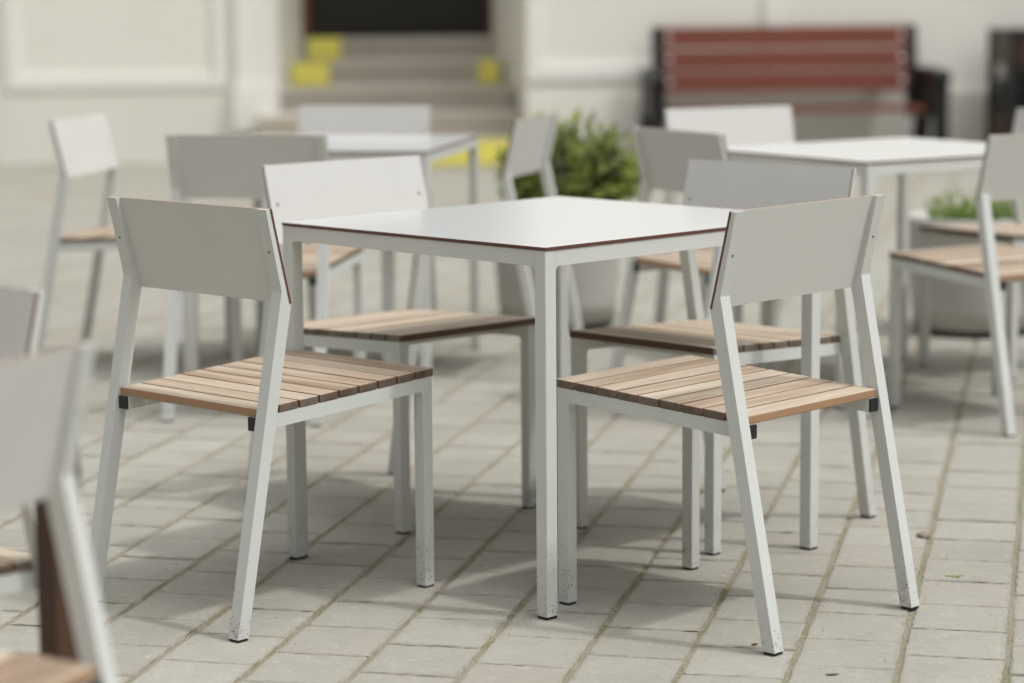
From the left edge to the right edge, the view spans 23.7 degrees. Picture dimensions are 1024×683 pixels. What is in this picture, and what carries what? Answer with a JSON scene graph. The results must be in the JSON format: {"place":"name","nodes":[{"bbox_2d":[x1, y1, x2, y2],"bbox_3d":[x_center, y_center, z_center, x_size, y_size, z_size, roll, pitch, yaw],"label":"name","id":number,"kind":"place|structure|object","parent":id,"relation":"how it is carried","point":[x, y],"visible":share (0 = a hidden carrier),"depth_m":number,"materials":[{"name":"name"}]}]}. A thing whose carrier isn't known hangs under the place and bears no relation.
{"place":"outdoors","nodes":[
{"label":"outdoors","id":0,"kind":"place"},
{"bbox_2d":[0,162,1023,682],"bbox_3d":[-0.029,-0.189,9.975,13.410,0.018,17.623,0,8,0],"label":"paving","id":1,"kind":"structure","parent":0,"point":[660,616],"depth_m":5.68,"materials":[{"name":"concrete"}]},
{"bbox_2d":[0,286,44,594],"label":"chair","id":2,"kind":"object","parent":1,"relation":"on","point":[20,313],"visible":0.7,"depth_m":3.42,"materials":[{"name":"metal"}]},
{"bbox_2d":[34,446,81,662],"bbox_3d":[-0.605,0.446,3.297,0.090,0.655,0.090,8,12,44],"label":"wooden post","id":3,"kind":"object","parent":1,"relation":"on","point":[57,640],"depth_m":3.26,"materials":[{"name":"brown wood"}]},
{"bbox_2d":[0,341,117,682],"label":"chair","id":4,"kind":"object","parent":1,"relation":"on","point":[43,398],"visible":1,"depth_m":2.89,"materials":[{"name":"metal"}]},
{"bbox_2d":[35,113,231,369],"bbox_3d":[-1.264,-0.336,8.137,0.571,0.826,0.482,1,8,11],"label":"chair","id":5,"kind":"object","parent":1,"relation":"on","point":[83,145],"visible":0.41,"depth_m":8.03,"materials":[{"name":"metal"}]},
{"bbox_2d":[90,196,433,642],"bbox_3d":[-0.511,0.116,4.976,0.482,0.826,0.571,7,11,42],"label":"chair","id":6,"kind":"object","parent":1,"relation":"on","point":[219,250],"visible":0.99,"depth_m":4.90,"materials":[{"name":"metal"}]},
{"bbox_2d":[162,134,364,426],"bbox_3d":[-0.722,-0.210,7.236,0.482,0.826,0.571,1,8,13],"label":"chair","id":7,"kind":"object","parent":1,"relation":"on","point":[214,166],"visible":0.45,"depth_m":7.06,"materials":[{"name":"metal"}]},
{"bbox_2d":[182,134,480,372],"bbox_3d":[-0.577,-0.286,8.053,0.799,0.740,0.862,1,8,10],"label":"cafe table","id":8,"kind":"object","parent":1,"relation":"on","point":[427,149],"visible":0.4,"depth_m":7.85,"materials":[{"name":"metal"}]},
{"bbox_2d":[298,105,438,320],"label":"chair","id":9,"kind":"object","parent":1,"relation":"on","point":[364,119],"visible":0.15,"depth_m":8.72,"materials":[{"name":"metal"}]},
{"bbox_2d":[258,36,520,166],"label":"entrance steps","id":10,"kind":"structure","parent":1,"relation":"on","point":[457,85],"depth_m":18.09,"materials":[{"name":"stone"}]},
{"bbox_2d":[245,155,535,534],"bbox_3d":[-0.288,-0.015,5.869,0.482,0.826,0.571,-8,11,-42],"label":"chair","id":11,"kind":"object","parent":1,"relation":"on","point":[314,190],"visible":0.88,"depth_m":5.83,"materials":[{"name":"metal"}]},
{"bbox_2d":[381,113,587,361],"bbox_3d":[-0.090,-0.319,7.955,0.571,0.826,0.482,2,9,17],"label":"chair","id":12,"kind":"object","parent":1,"relation":"on","point":[530,145],"visible":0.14,"depth_m":7.86,"materials":[{"name":"metal"}]},
{"bbox_2d":[0,399,1023,682],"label":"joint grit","id":13,"kind":"object","parent":1,"relation":"in","point":[558,591],"visible":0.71,"depth_m":5.17,"materials":[{"name":"grey gravel"}]},
{"bbox_2d":[0,0,1023,165],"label":"building","id":14,"kind":"structure","parent":1,"relation":"on","point":[145,77],"depth_m":17.61,"materials":[{"name":"white paint"}]},
{"bbox_2d":[310,0,397,35],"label":"door","id":15,"kind":"structure","parent":14,"relation":"in","point":[327,17],"depth_m":18.63,"materials":[{"name":"black wood"}]},
{"bbox_2d":[398,0,486,34],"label":"door","id":16,"kind":"structure","parent":14,"relation":"in","point":[415,17],"depth_m":18.69,"materials":[{"name":"black wood"}]},
{"bbox_2d":[282,196,820,620],"bbox_3d":[0.092,0.101,5.342,0.862,0.740,0.799,-9,12,-44],"label":"cafe table","id":17,"kind":"object","parent":1,"relation":"on","point":[549,240],"visible":0.78,"depth_m":5.11,"materials":[{"name":"metal"}]},
{"bbox_2d":[495,258,619,331],"bbox_3d":[0.168,-0.275,9.019,0.498,0.430,0.498,0,8,0],"label":"planter","id":18,"kind":"object","parent":1,"relation":"on","point":[595,283],"visible":0.22,"depth_m":8.87,"materials":[{"name":"concrete"}]},
{"bbox_2d":[492,108,641,201],"bbox_3d":[0.210,-0.648,8.958,0.568,0.413,0.565,0,8,0],"label":"potted bush","id":19,"kind":"object","parent":18,"relation":"on","point":[588,177],"visible":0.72,"depth_m":8.84,"materials":[{"name":"green plant"}]},
{"bbox_2d":[569,159,875,555],"bbox_3d":[0.481,0.012,5.635,0.482,0.826,0.571,7,11,43],"label":"chair","id":20,"kind":"object","parent":1,"relation":"on","point":[729,185],"visible":0.77,"depth_m":5.61,"materials":[{"name":"metal"}]},
{"bbox_2d":[654,105,794,326],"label":"chair","id":21,"kind":"object","parent":1,"relation":"on","point":[745,126],"visible":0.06,"depth_m":8.38,"materials":[{"name":"metal"}]},
{"bbox_2d":[610,126,845,408],"bbox_3d":[0.639,-0.215,7.196,0.571,0.826,0.482,-5,9,-28],"label":"chair","id":22,"kind":"object","parent":1,"relation":"on","point":[664,156],"visible":0.38,"depth_m":7.19,"materials":[{"name":"metal"}]},
{"bbox_2d":[556,194,919,656],"bbox_3d":[0.441,0.126,4.851,0.571,0.826,0.482,7,11,43],"label":"chair","id":23,"kind":"object","parent":1,"relation":"on","point":[779,252],"visible":1,"depth_m":4.79,"materials":[{"name":"metal"}]},
{"bbox_2d":[639,25,950,139],"bbox_3d":[1.924,-1.685,16.804,2.040,0.960,0.720,-1,8,-4],"label":"park bench","id":24,"kind":"object","parent":1,"relation":"on","point":[926,88],"visible":0.92,"depth_m":16.96,"materials":[{"name":"brown wood"}]},
{"bbox_2d":[699,137,985,418],"bbox_3d":[1.153,-0.224,7.526,0.862,0.740,0.799,-6,10,-33],"label":"cafe table","id":25,"kind":"object","parent":1,"relation":"on","point":[903,158],"visible":0.54,"depth_m":7.35,"materials":[{"name":"metal"}]},
{"bbox_2d":[916,531,929,538],"bbox_3d":[0.930,0.438,5.521,0.032,0.016,0.038,0,8,0],"label":"pebble","id":26,"kind":"object","parent":1,"relation":"on","point":[923,534],"visible":1,"depth_m":5.51,"materials":[{"name":"brown stone"}]},
{"bbox_2d":[888,134,1023,436],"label":"chair","id":27,"kind":"object","parent":1,"relation":"on","point":[990,266],"visible":1,"depth_m":6.79,"materials":[{"name":"metal"}]},
{"bbox_2d":[909,209,1023,338],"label":"planter","id":28,"kind":"object","parent":1,"relation":"on","point":[959,310],"visible":0.45,"depth_m":8.58,"materials":[{"name":"concrete"}]},
{"bbox_2d":[925,181,1023,220],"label":"potted herbs","id":29,"kind":"object","parent":28,"relation":"on","point":[962,212],"visible":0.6,"depth_m":8.68,"materials":[{"name":"green plant"}]},
{"bbox_2d":[918,108,1023,380],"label":"chair","id":30,"kind":"object","parent":1,"relation":"on","point":[1011,234],"visible":0.78,"depth_m":7.93,"materials":[{"name":"metal"}]},
{"bbox_2d":[986,28,1023,141],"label":"litter bin","id":31,"kind":"object","parent":1,"relation":"on","point":[1005,95],"visible":0.77,"depth_m":16.81,"materials":[{"name":"black metal"}]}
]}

